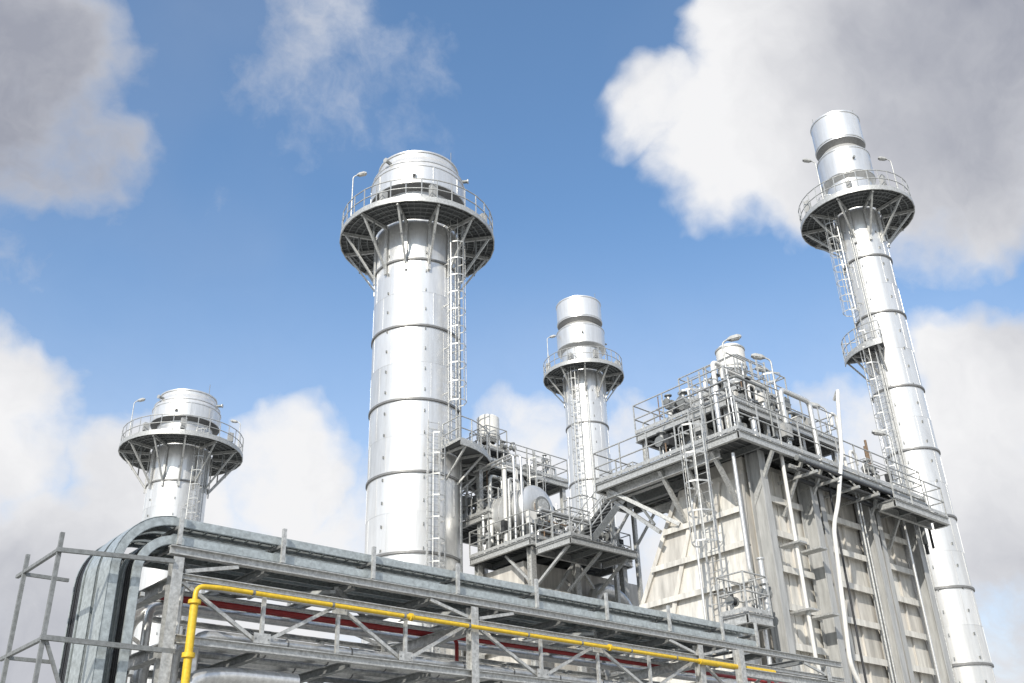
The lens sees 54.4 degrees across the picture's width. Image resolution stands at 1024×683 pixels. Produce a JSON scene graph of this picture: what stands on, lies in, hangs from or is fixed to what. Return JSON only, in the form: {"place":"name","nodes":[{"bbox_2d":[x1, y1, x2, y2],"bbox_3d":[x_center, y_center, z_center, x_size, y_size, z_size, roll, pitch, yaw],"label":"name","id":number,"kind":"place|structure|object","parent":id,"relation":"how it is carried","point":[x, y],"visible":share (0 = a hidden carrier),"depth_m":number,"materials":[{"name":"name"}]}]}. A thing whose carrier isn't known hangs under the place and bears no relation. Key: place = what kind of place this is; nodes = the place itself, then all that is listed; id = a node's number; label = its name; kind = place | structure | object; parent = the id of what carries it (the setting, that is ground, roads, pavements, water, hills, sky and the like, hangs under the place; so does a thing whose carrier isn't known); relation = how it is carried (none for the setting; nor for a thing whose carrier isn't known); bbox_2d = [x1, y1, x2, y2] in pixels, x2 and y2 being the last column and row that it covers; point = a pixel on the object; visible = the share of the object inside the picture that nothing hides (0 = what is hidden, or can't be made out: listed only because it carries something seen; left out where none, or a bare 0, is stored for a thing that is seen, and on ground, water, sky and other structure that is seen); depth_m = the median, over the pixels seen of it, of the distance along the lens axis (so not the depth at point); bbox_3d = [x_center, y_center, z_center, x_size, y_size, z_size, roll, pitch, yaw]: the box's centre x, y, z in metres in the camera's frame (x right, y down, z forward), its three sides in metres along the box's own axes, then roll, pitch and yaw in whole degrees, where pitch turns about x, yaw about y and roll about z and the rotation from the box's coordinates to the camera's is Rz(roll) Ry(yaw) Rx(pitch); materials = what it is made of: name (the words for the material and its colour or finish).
{"place":"outdoors","nodes":[
{"label":"outdoors","id":0,"kind":"place"},
{"bbox_2d":[0,0,1023,682],"label":"sky","id":1,"kind":"structure","parent":0,"point":[176,176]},
{"bbox_3d":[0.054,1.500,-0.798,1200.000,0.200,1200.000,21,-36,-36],"label":"ground","id":2,"kind":"structure","parent":0,"visible":0},
{"bbox_2d":[0,532,174,682],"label":"guardrail","id":3,"kind":"object","parent":2,"relation":"on","point":[43,639],"visible":1,"depth_m":12.72,"materials":[{"name":"grey metal"}]},
{"bbox_2d":[118,389,243,682],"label":"exhaust stack","id":4,"kind":"object","parent":2,"relation":"on","point":[184,442],"visible":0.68,"depth_m":61.08,"materials":[{"name":"grey paint"}]},
{"bbox_2d":[128,398,144,435],"bbox_3d":[-23.801,5.170,62.885,0.797,3.444,0.260,-2,-28,0],"label":"platform lamp","id":5,"kind":"object","parent":4,"relation":"on","point":[141,400],"visible":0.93,"depth_m":63.42,"materials":[{"name":"grey metal"}]},
{"bbox_2d":[230,419,240,446],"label":"platform lamp","id":6,"kind":"object","parent":4,"relation":"on","point":[234,421],"visible":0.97,"depth_m":65.48,"materials":[{"name":"grey metal"}]},
{"bbox_2d":[339,150,494,661],"bbox_3d":[-4.234,5.801,43.098,7.540,33.700,7.540,21,-36,-36],"label":"exhaust stack","id":7,"kind":"object","parent":2,"relation":"on","point":[423,254],"visible":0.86,"depth_m":44.13,"materials":[{"name":"grey paint"}]},
{"bbox_2d":[350,171,366,215],"bbox_3d":[-7.519,-6.840,48.450,0.797,3.444,0.260,-2,-28,0],"label":"platform lamp","id":8,"kind":"object","parent":7,"relation":"on","point":[361,174],"visible":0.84,"depth_m":49.06,"materials":[{"name":"grey metal"}]},
{"bbox_2d":[126,544,845,682],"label":"pipe rack","id":9,"kind":"object","parent":2,"relation":"on","point":[248,655],"visible":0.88,"depth_m":16.16,"materials":[{"name":"metal"}]},
{"bbox_2d":[58,508,759,682],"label":"cable tray","id":10,"kind":"object","parent":9,"relation":"on","point":[106,594],"visible":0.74,"depth_m":15.14,"materials":[{"name":"silver metal"}]},
{"bbox_2d":[181,584,775,682],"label":"yellow gas pipe","id":11,"kind":"object","parent":9,"relation":"attached to","point":[188,653],"visible":1,"depth_m":15.15,"materials":[{"name":"metal"}]},
{"bbox_2d":[462,414,655,678],"bbox_3d":[2.073,11.984,40.824,7.460,20.250,8.620,21,-36,-36],"label":"heat recovery boiler","id":12,"kind":"object","parent":2,"relation":"on","point":[511,528],"visible":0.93,"depth_m":40.72,"materials":[{"name":"grey paint"}]},
{"bbox_2d":[543,295,623,579],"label":"exhaust stack","id":13,"kind":"object","parent":2,"relation":"on","point":[583,377],"visible":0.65,"depth_m":71.98,"materials":[{"name":"grey paint"}]},
{"bbox_2d":[547,335,555,368],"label":"platform lamp","id":14,"kind":"object","parent":13,"relation":"on","point":[552,336],"visible":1,"depth_m":74.64,"materials":[{"name":"grey metal"}]},
{"bbox_2d":[592,343,954,682],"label":"heat recovery boiler","id":15,"kind":"object","parent":2,"relation":"on","point":[781,533],"visible":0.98,"depth_m":31.91,"materials":[{"name":"grey paint"}]},
{"bbox_2d":[722,334,740,393],"bbox_3d":[7.425,0.871,33.288,0.797,2.444,0.260,-2,-28,0],"label":"platform lamp","id":16,"kind":"object","parent":15,"relation":"on","point":[735,337],"visible":0.84,"depth_m":33.69,"materials":[{"name":"grey metal"}]},
{"bbox_2d":[751,353,780,413],"bbox_3d":[8.982,1.611,34.997,0.797,2.644,0.260,-2,-28,0],"label":"platform lamp","id":17,"kind":"object","parent":15,"relation":"on","point":[756,356],"visible":0.93,"depth_m":35.33,"materials":[{"name":"grey metal"}]},
{"bbox_2d":[755,366,777,392],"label":"platform lamp","id":18,"kind":"object","parent":15,"relation":"on","point":[766,371],"visible":0.23,"depth_m":38.21,"materials":[{"name":"grey metal"}]},
{"bbox_2d":[811,402,831,434],"bbox_3d":[11.405,3.009,36.725,0.797,1.644,0.260,-2,-28,0],"label":"platform lamp","id":19,"kind":"object","parent":15,"relation":"on","point":[820,406],"visible":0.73,"depth_m":36.94,"materials":[{"name":"grey metal"}]},
{"bbox_2d":[871,429,904,492],"bbox_3d":[13.815,4.417,36.446,0.797,2.544,0.260,-2,-28,0],"label":"platform lamp","id":20,"kind":"object","parent":15,"relation":"on","point":[876,432],"visible":0.93,"depth_m":36.77,"materials":[{"name":"grey metal"}]},
{"bbox_2d":[798,110,995,682],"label":"exhaust stack","id":21,"kind":"object","parent":2,"relation":"on","point":[855,203],"visible":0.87,"depth_m":50.45,"materials":[{"name":"grey paint"}]},
{"bbox_2d":[802,158,823,198],"bbox_3d":[16.509,-8.713,54.340,0.797,3.144,0.260,-2,-28,0],"label":"platform lamp","id":22,"kind":"object","parent":21,"relation":"on","point":[805,160],"visible":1,"depth_m":54.80,"materials":[{"name":"grey metal"}]},
{"bbox_2d":[878,156,897,187],"bbox_3d":[21.072,-8.742,55.236,0.797,3.744,0.260,-2,-28,0],"label":"platform lamp","id":23,"kind":"object","parent":21,"relation":"on","point":[880,158],"visible":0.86,"depth_m":55.97,"materials":[{"name":"grey metal"}]}
]}

